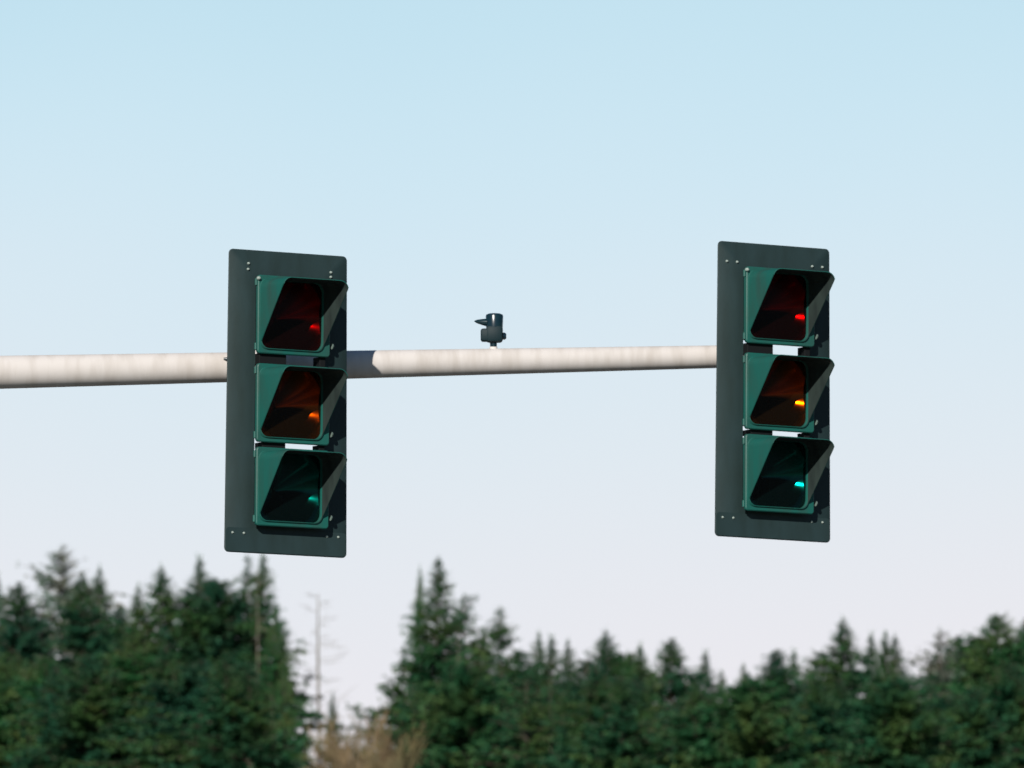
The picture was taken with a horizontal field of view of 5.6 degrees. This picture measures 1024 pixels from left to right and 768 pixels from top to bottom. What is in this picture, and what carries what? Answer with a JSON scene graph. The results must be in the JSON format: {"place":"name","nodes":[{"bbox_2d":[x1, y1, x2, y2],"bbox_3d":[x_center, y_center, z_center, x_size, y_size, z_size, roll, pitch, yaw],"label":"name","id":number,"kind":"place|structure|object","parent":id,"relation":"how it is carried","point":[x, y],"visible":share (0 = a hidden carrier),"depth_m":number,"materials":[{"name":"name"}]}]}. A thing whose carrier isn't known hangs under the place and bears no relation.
{"place":"outdoors","nodes":[
{"label":"outdoors","id":0,"kind":"place"},
{"bbox_2d":[0,582,25,666],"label":"conifer","id":1,"kind":"object","parent":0,"point":[3,612],"visible":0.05,"depth_m":330.81,"materials":[{"name":"green plant"}]},
{"bbox_2d":[0,652,34,763],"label":"conifer","id":2,"kind":"object","parent":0,"point":[12,662],"visible":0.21,"depth_m":283.75,"materials":[{"name":"green plant"}]},
{"bbox_2d":[0,581,82,697],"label":"conifer","id":3,"kind":"object","parent":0,"point":[22,641],"visible":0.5,"depth_m":300.37,"materials":[{"name":"green plant"}]},
{"bbox_2d":[0,652,88,767],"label":"conifer","id":4,"kind":"object","parent":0,"point":[9,694],"visible":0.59,"depth_m":277.01,"materials":[{"name":"green plant"}]},
{"bbox_2d":[0,659,92,767],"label":"conifer","id":5,"kind":"object","parent":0,"point":[38,728],"visible":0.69,"depth_m":271.45,"materials":[{"name":"green plant"}]},
{"bbox_2d":[8,653,84,766],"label":"conifer","id":6,"kind":"object","parent":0,"point":[33,681],"visible":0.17,"depth_m":282.00,"materials":[{"name":"green plant"}]},
{"bbox_2d":[0,651,147,767],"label":"conifer","id":7,"kind":"object","parent":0,"point":[71,706],"visible":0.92,"depth_m":269.30,"materials":[{"name":"green plant"}]},
{"bbox_2d":[1,542,172,676],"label":"conifer","id":8,"kind":"object","parent":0,"point":[58,585],"visible":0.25,"depth_m":350.79,"materials":[{"name":"green plant"}]},
{"bbox_2d":[46,569,129,714],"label":"conifer","id":9,"kind":"object","parent":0,"point":[81,636],"visible":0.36,"depth_m":305.51,"materials":[{"name":"green plant"}]},
{"bbox_2d":[71,563,115,664],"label":"conifer","id":10,"kind":"object","parent":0,"point":[98,595],"visible":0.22,"depth_m":330.81,"materials":[{"name":"green plant"}]},
{"bbox_2d":[32,621,168,767],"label":"conifer","id":11,"kind":"object","parent":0,"point":[126,664],"visible":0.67,"depth_m":270.11,"materials":[{"name":"green plant"}]},
{"bbox_2d":[88,607,131,693],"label":"conifer","id":12,"kind":"object","parent":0,"point":[121,616],"visible":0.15,"depth_m":325.59,"materials":[{"name":"green plant"}]},
{"bbox_2d":[96,666,137,704],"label":"conifer","id":13,"kind":"object","parent":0,"point":[114,698],"visible":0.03,"depth_m":275.52,"materials":[{"name":"green plant"}]},
{"bbox_2d":[108,580,164,670],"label":"conifer","id":14,"kind":"object","parent":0,"point":[138,605],"visible":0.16,"depth_m":320.77,"materials":[{"name":"green plant"}]},
{"bbox_2d":[96,639,190,767],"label":"conifer","id":15,"kind":"object","parent":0,"point":[164,664],"visible":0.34,"depth_m":269.31,"materials":[{"name":"green plant"}]},
{"bbox_2d":[103,563,214,702],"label":"conifer","id":16,"kind":"object","parent":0,"point":[161,615],"visible":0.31,"depth_m":300.50,"materials":[{"name":"green plant"}]},
{"bbox_2d":[54,657,311,767],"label":"conifer","id":17,"kind":"object","parent":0,"point":[176,696],"visible":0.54,"depth_m":265.75,"materials":[{"name":"green plant"}]},
{"bbox_2d":[174,554,216,647],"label":"conifer","id":18,"kind":"object","parent":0,"point":[199,575],"visible":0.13,"depth_m":315.79,"materials":[{"name":"green plant"}]},
{"bbox_2d":[126,650,292,767],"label":"conifer","id":19,"kind":"object","parent":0,"point":[216,691],"visible":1,"depth_m":262.57,"materials":[{"name":"green plant"}]},
{"bbox_2d":[148,662,315,767],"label":"conifer","id":20,"kind":"object","parent":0,"point":[250,713],"visible":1,"depth_m":262.49,"materials":[{"name":"green plant"}]},
{"bbox_2d":[97,575,377,765],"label":"conifer","id":21,"kind":"object","parent":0,"point":[215,622],"visible":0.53,"depth_m":300.13,"materials":[{"name":"green plant"}]},
{"bbox_2d":[248,569,272,734],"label":"dead tree","id":22,"kind":"object","parent":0,"point":[257,633],"visible":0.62,"depth_m":290.63,"materials":[{"name":"grey wood"}]},
{"bbox_2d":[210,554,327,767],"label":"conifer","id":23,"kind":"object","parent":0,"point":[262,576],"visible":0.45,"depth_m":300.52,"materials":[{"name":"green plant"}]},
{"bbox_2d":[227,553,325,754],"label":"conifer","id":24,"kind":"object","parent":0,"point":[246,575],"visible":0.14,"depth_m":305.73,"materials":[{"name":"green plant"}]},
{"bbox_2d":[253,609,320,767],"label":"conifer","id":25,"kind":"object","parent":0,"point":[273,672],"visible":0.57,"depth_m":290.45,"materials":[{"name":"green plant"}]},
{"bbox_2d":[265,658,308,767],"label":"conifer","id":26,"kind":"object","parent":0,"point":[287,721],"visible":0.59,"depth_m":285.39,"materials":[{"name":"green plant"}]},
{"bbox_2d":[294,594,356,766],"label":"dead tree","id":27,"kind":"object","parent":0,"point":[318,692],"visible":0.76,"depth_m":300.54,"materials":[{"name":"grey wood"}]},
{"bbox_2d":[298,725,353,767],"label":"bare tree","id":28,"kind":"object","parent":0,"point":[323,758],"visible":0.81,"depth_m":268.35,"materials":[{"name":"brown plant"}]},
{"bbox_2d":[316,693,349,767],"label":"conifer","id":29,"kind":"object","parent":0,"point":[332,713],"visible":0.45,"depth_m":300.42,"materials":[{"name":"green plant"}]},
{"bbox_2d":[308,708,363,767],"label":"bare tree","id":30,"kind":"object","parent":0,"point":[331,729],"visible":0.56,"depth_m":272.29,"materials":[{"name":"brown plant"}]},
{"bbox_2d":[328,733,369,767],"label":"bare tree","id":31,"kind":"object","parent":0,"point":[344,765],"visible":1,"depth_m":258.19,"materials":[{"name":"brown plant"}]},
{"bbox_2d":[332,710,378,767],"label":"bare tree","id":32,"kind":"object","parent":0,"point":[358,730],"visible":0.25,"depth_m":280.14,"materials":[{"name":"brown plant"}]},
{"bbox_2d":[0,345,716,388],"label":"signal mast","id":33,"kind":"object","parent":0,"point":[31,371],"visible":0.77,"depth_m":45.80,"materials":[{"name":"metal"}]},
{"bbox_2d":[224,249,348,557],"bbox_3d":[-0.935,0.078,45.138,0.514,1.306,0.538,-2,-6,16],"label":"traffic light","id":34,"kind":"object","parent":33,"relation":"attached to","point":[280,499],"visible":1,"depth_m":45.13,"materials":[{"name":"green metal"}]},
{"bbox_2d":[474,313,505,348],"bbox_3d":[-0.095,-0.228,46.135,0.140,0.163,0.077,0,-5,0],"label":"vehicle detector","id":35,"kind":"object","parent":33,"relation":"attached to","point":[492,334],"visible":1,"depth_m":46.10,"materials":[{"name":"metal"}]},
{"bbox_2d":[715,241,834,542],"bbox_3d":[1.179,0.030,46.319,0.513,1.308,0.542,-1,-6,15],"label":"traffic light","id":36,"kind":"object","parent":33,"relation":"attached to","point":[768,485],"visible":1,"depth_m":46.31,"materials":[{"name":"green metal"}]},
{"bbox_2d":[340,702,399,767],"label":"bare tree","id":37,"kind":"object","parent":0,"point":[383,753],"visible":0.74,"depth_m":268.24,"materials":[{"name":"brown plant"}]},
{"bbox_2d":[349,730,402,767],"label":"bare tree","id":38,"kind":"object","parent":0,"point":[370,764],"visible":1,"depth_m":256.15,"materials":[{"name":"brown plant"}]},
{"bbox_2d":[359,708,409,767],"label":"bare tree","id":39,"kind":"object","parent":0,"point":[378,746],"visible":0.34,"depth_m":274.21,"materials":[{"name":"brown plant"}]},
{"bbox_2d":[352,643,424,749],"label":"conifer","id":40,"kind":"object","parent":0,"point":[396,688],"visible":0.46,"depth_m":300.37,"materials":[{"name":"green plant"}]},
{"bbox_2d":[380,681,433,764],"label":"conifer","id":41,"kind":"object","parent":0,"point":[415,704],"visible":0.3,"depth_m":290.31,"materials":[{"name":"green plant"}]},
{"bbox_2d":[382,718,432,767],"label":"bare tree","id":42,"kind":"object","parent":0,"point":[412,759],"visible":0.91,"depth_m":266.24,"materials":[{"name":"brown plant"}]},
{"bbox_2d":[392,567,442,746],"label":"conifer","id":43,"kind":"object","parent":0,"point":[417,599],"visible":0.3,"depth_m":310.72,"materials":[{"name":"green plant"}]},
{"bbox_2d":[362,556,478,760],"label":"conifer","id":44,"kind":"object","parent":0,"point":[431,655],"visible":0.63,"depth_m":300.49,"materials":[{"name":"green plant"}]},
{"bbox_2d":[358,594,511,729],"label":"conifer","id":45,"kind":"object","parent":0,"point":[463,621],"visible":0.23,"depth_m":305.65,"materials":[{"name":"green plant"}]},
{"bbox_2d":[345,662,554,767],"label":"conifer","id":46,"kind":"object","parent":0,"point":[470,702],"visible":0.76,"depth_m":274.67,"materials":[{"name":"green plant"}]},
{"bbox_2d":[452,632,463,667],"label":"dead tree","id":47,"kind":"object","parent":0,"point":[459,654],"visible":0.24,"depth_m":285.62,"materials":[{"name":"grey wood"}]},
{"bbox_2d":[470,630,498,673],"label":"conifer","id":48,"kind":"object","parent":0,"point":[482,635],"visible":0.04,"depth_m":315.60,"materials":[{"name":"green plant"}]},
{"bbox_2d":[440,606,547,684],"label":"conifer","id":49,"kind":"object","parent":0,"point":[487,655],"visible":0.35,"depth_m":300.55,"materials":[{"name":"green plant"}]},
{"bbox_2d":[438,646,561,749],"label":"conifer","id":50,"kind":"object","parent":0,"point":[519,661],"visible":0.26,"depth_m":295.42,"materials":[{"name":"green plant"}]},
{"bbox_2d":[459,684,544,767],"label":"conifer","id":51,"kind":"object","parent":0,"point":[508,712],"visible":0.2,"depth_m":277.87,"materials":[{"name":"green plant"}]},
{"bbox_2d":[445,672,574,767],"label":"conifer","id":52,"kind":"object","parent":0,"point":[515,739],"visible":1,"depth_m":266.63,"materials":[{"name":"green plant"}]},
{"bbox_2d":[0,0,1023,766],"label":"sky","id":53,"kind":"structure","parent":0,"point":[573,172],"materials":[{"name":"blue"}]},
{"bbox_2d":[525,629,555,688],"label":"conifer","id":54,"kind":"object","parent":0,"point":[539,643],"visible":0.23,"depth_m":325.62,"materials":[{"name":"green plant"}]},
{"bbox_2d":[516,685,579,766],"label":"conifer","id":55,"kind":"object","parent":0,"point":[555,696],"visible":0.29,"depth_m":283.02,"materials":[{"name":"green plant"}]},
{"bbox_2d":[543,678,558,766],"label":"dead tree","id":56,"kind":"object","parent":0,"point":[550,715],"visible":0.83,"depth_m":268.41,"materials":[{"name":"grey wood"}]},
{"bbox_2d":[538,633,569,693],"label":"conifer","id":57,"kind":"object","parent":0,"point":[549,660],"visible":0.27,"depth_m":305.55,"materials":[{"name":"green plant"}]},
{"bbox_2d":[527,686,601,767],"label":"conifer","id":58,"kind":"object","parent":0,"point":[567,697],"visible":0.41,"depth_m":281.89,"materials":[{"name":"green plant"}]},
{"bbox_2d":[555,640,586,695],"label":"conifer","id":59,"kind":"object","parent":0,"point":[567,651],"visible":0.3,"depth_m":330.62,"materials":[{"name":"green plant"}]},
{"bbox_2d":[530,656,637,740],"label":"conifer","id":60,"kind":"object","parent":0,"point":[575,686],"visible":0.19,"depth_m":290.40,"materials":[{"name":"green plant"}]},
{"bbox_2d":[539,660,655,767],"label":"conifer","id":61,"kind":"object","parent":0,"point":[579,733],"visible":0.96,"depth_m":264.64,"materials":[{"name":"green plant"}]},
{"bbox_2d":[560,630,662,719],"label":"conifer","id":62,"kind":"object","parent":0,"point":[605,666],"visible":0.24,"depth_m":300.50,"materials":[{"name":"green plant"}]},
{"bbox_2d":[566,669,676,767],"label":"conifer","id":63,"kind":"object","parent":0,"point":[629,739],"visible":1,"depth_m":262.96,"materials":[{"name":"green plant"}]},
{"bbox_2d":[553,674,696,767],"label":"conifer","id":64,"kind":"object","parent":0,"point":[639,691],"visible":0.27,"depth_m":273.57,"materials":[{"name":"green plant"}]},
{"bbox_2d":[581,649,670,702],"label":"conifer","id":65,"kind":"object","parent":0,"point":[625,657],"visible":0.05,"depth_m":320.29,"materials":[{"name":"green plant"}]},
{"bbox_2d":[624,640,679,754],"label":"conifer","id":66,"kind":"object","parent":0,"point":[639,665],"visible":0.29,"depth_m":300.53,"materials":[{"name":"green plant"}]},
{"bbox_2d":[636,711,677,766],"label":"conifer","id":67,"kind":"object","parent":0,"point":[659,745],"visible":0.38,"depth_m":269.75,"materials":[{"name":"green plant"}]},
{"bbox_2d":[655,704,683,755],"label":"conifer","id":68,"kind":"object","parent":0,"point":[668,724],"visible":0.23,"depth_m":277.46,"materials":[{"name":"green plant"}]},
{"bbox_2d":[628,638,724,753],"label":"conifer","id":69,"kind":"object","parent":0,"point":[675,684],"visible":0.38,"depth_m":305.35,"materials":[{"name":"green plant"}]},
{"bbox_2d":[646,679,739,767],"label":"conifer","id":70,"kind":"object","parent":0,"point":[685,736],"visible":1,"depth_m":263.86,"materials":[{"name":"green plant"}]},
{"bbox_2d":[690,648,727,715],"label":"conifer","id":71,"kind":"object","parent":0,"point":[705,666],"visible":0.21,"depth_m":310.56,"materials":[{"name":"green plant"}]},
{"bbox_2d":[714,669,728,703],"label":"conifer","id":72,"kind":"object","parent":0,"point":[724,679],"visible":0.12,"depth_m":330.59,"materials":[{"name":"green plant"}]},
{"bbox_2d":[725,661,748,693],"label":"conifer","id":73,"kind":"object","parent":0,"point":[744,673],"visible":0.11,"depth_m":300.56,"materials":[{"name":"green plant"}]},
{"bbox_2d":[681,710,798,767],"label":"conifer","id":74,"kind":"object","parent":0,"point":[685,753],"visible":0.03,"depth_m":269.24,"materials":[{"name":"green plant"}]},
{"bbox_2d":[656,674,843,767],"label":"conifer","id":75,"kind":"object","parent":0,"point":[750,715],"visible":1,"depth_m":262.92,"materials":[{"name":"green plant"}]},
{"bbox_2d":[696,648,830,738],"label":"conifer","id":76,"kind":"object","parent":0,"point":[775,670],"visible":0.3,"depth_m":295.29,"materials":[{"name":"green plant"}]},
{"bbox_2d":[769,698,806,757],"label":"conifer","id":77,"kind":"object","parent":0,"point":[784,706],"visible":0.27,"depth_m":271.37,"materials":[{"name":"green plant"}]},
{"bbox_2d":[784,647,803,697],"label":"conifer","id":78,"kind":"object","parent":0,"point":[795,656],"visible":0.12,"depth_m":315.56,"materials":[{"name":"green plant"}]},
{"bbox_2d":[757,677,875,767],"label":"conifer","id":79,"kind":"object","parent":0,"point":[816,707],"visible":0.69,"depth_m":269.52,"materials":[{"name":"green plant"}]},
{"bbox_2d":[785,648,860,713],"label":"conifer","id":80,"kind":"object","parent":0,"point":[817,668],"visible":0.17,"depth_m":310.54,"materials":[{"name":"green plant"}]},
{"bbox_2d":[794,615,883,730],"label":"conifer","id":81,"kind":"object","parent":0,"point":[844,645],"visible":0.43,"depth_m":300.49,"materials":[{"name":"green plant"}]},
{"bbox_2d":[851,630,896,707],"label":"conifer","id":82,"kind":"object","parent":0,"point":[868,649],"visible":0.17,"depth_m":315.60,"materials":[{"name":"green plant"}]},
{"bbox_2d":[854,629,918,712],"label":"conifer","id":83,"kind":"object","parent":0,"point":[883,661],"visible":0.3,"depth_m":300.54,"materials":[{"name":"green plant"}]},
{"bbox_2d":[803,671,983,767],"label":"conifer","id":84,"kind":"object","parent":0,"point":[893,708],"visible":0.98,"depth_m":266.40,"materials":[{"name":"green plant"}]},
{"bbox_2d":[881,633,920,709],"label":"conifer","id":85,"kind":"object","parent":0,"point":[898,651],"visible":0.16,"depth_m":320.62,"materials":[{"name":"green plant"}]},
{"bbox_2d":[897,626,964,710],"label":"conifer","id":86,"kind":"object","parent":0,"point":[941,674],"visible":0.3,"depth_m":300.51,"materials":[{"name":"green plant"}]},
{"bbox_2d":[856,692,1012,767],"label":"conifer","id":87,"kind":"object","parent":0,"point":[947,705],"visible":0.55,"depth_m":271.31,"materials":[{"name":"green plant"}]},
{"bbox_2d":[913,672,965,711],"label":"conifer","id":88,"kind":"object","parent":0,"point":[932,678],"visible":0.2,"depth_m":276.30,"materials":[{"name":"green plant"}]},
{"bbox_2d":[927,635,966,683],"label":"conifer","id":89,"kind":"object","parent":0,"point":[957,638],"visible":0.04,"depth_m":320.68,"materials":[{"name":"green plant"}]},
{"bbox_2d":[890,634,1023,700],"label":"conifer","id":90,"kind":"object","parent":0,"point":[956,678],"visible":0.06,"depth_m":310.30,"materials":[{"name":"green plant"}]},
{"bbox_2d":[930,687,1023,767],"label":"conifer","id":91,"kind":"object","parent":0,"point":[971,705],"visible":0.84,"depth_m":271.13,"materials":[{"name":"green plant"}]},
{"bbox_2d":[933,612,1023,751],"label":"conifer","id":92,"kind":"object","parent":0,"point":[1009,648],"visible":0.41,"depth_m":290.41,"materials":[{"name":"green plant"}]},
{"bbox_2d":[956,659,1023,767],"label":"conifer","id":93,"kind":"object","parent":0,"point":[1007,709],"visible":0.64,"depth_m":284.09,"materials":[{"name":"green plant"}]},
{"bbox_2d":[1000,620,1023,662],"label":"conifer","id":94,"kind":"object","parent":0,"point":[1022,629],"visible":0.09,"depth_m":310.59,"materials":[{"name":"green plant"}]}
]}

